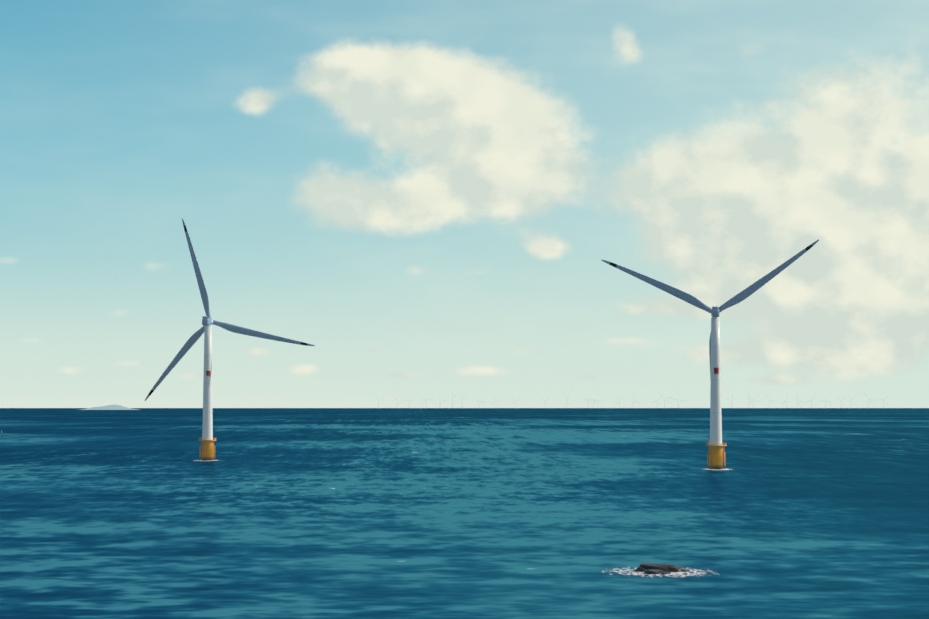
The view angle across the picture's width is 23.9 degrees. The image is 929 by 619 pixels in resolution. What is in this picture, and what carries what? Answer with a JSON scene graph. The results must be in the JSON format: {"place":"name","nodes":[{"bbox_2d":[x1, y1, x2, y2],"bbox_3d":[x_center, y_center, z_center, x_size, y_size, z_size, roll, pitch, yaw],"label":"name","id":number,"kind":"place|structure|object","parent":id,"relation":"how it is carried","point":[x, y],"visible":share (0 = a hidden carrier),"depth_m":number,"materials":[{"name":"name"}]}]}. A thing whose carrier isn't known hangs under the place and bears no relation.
{"place":"outdoors","nodes":[
{"label":"outdoors","id":0,"kind":"place"},
{"bbox_2d":[81,405,138,409],"bbox_3d":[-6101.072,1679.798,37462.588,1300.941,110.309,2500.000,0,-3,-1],"label":"distant island","id":1,"kind":"structure","parent":0,"point":[113,407],"depth_m":36676.07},
{"bbox_2d":[0,408,928,618],"bbox_3d":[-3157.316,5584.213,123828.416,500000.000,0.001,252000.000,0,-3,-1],"label":"sea","id":2,"kind":"structure","parent":0,"point":[451,513],"depth_m":701.15,"materials":[{"name":"liquid"}]},
{"bbox_2d":[145,219,314,460],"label":"wind turbine","id":3,"kind":"object","parent":2,"relation":"on","point":[208,449],"visible":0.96,"depth_m":1415.45,"materials":[{"name":"metal"}]},
{"bbox_2d":[634,563,689,573],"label":"sea rock","id":4,"kind":"object","parent":2,"relation":"on","point":[651,568],"visible":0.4,"depth_m":451.31,"materials":[{"name":"grey stone"}]},
{"bbox_2d":[602,239,818,468],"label":"wind turbine","id":5,"kind":"object","parent":2,"relation":"on","point":[715,453],"visible":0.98,"depth_m":1209.23,"materials":[{"name":"metal"}]},
{"bbox_2d":[0,0,928,407],"label":"sky","id":6,"kind":"structure","parent":0,"point":[430,197],"materials":[{"name":"blue"}]},
{"bbox_2d":[602,567,728,577],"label":"surf foam","id":7,"kind":"object","parent":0,"point":[636,573],"depth_m":446.44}
]}

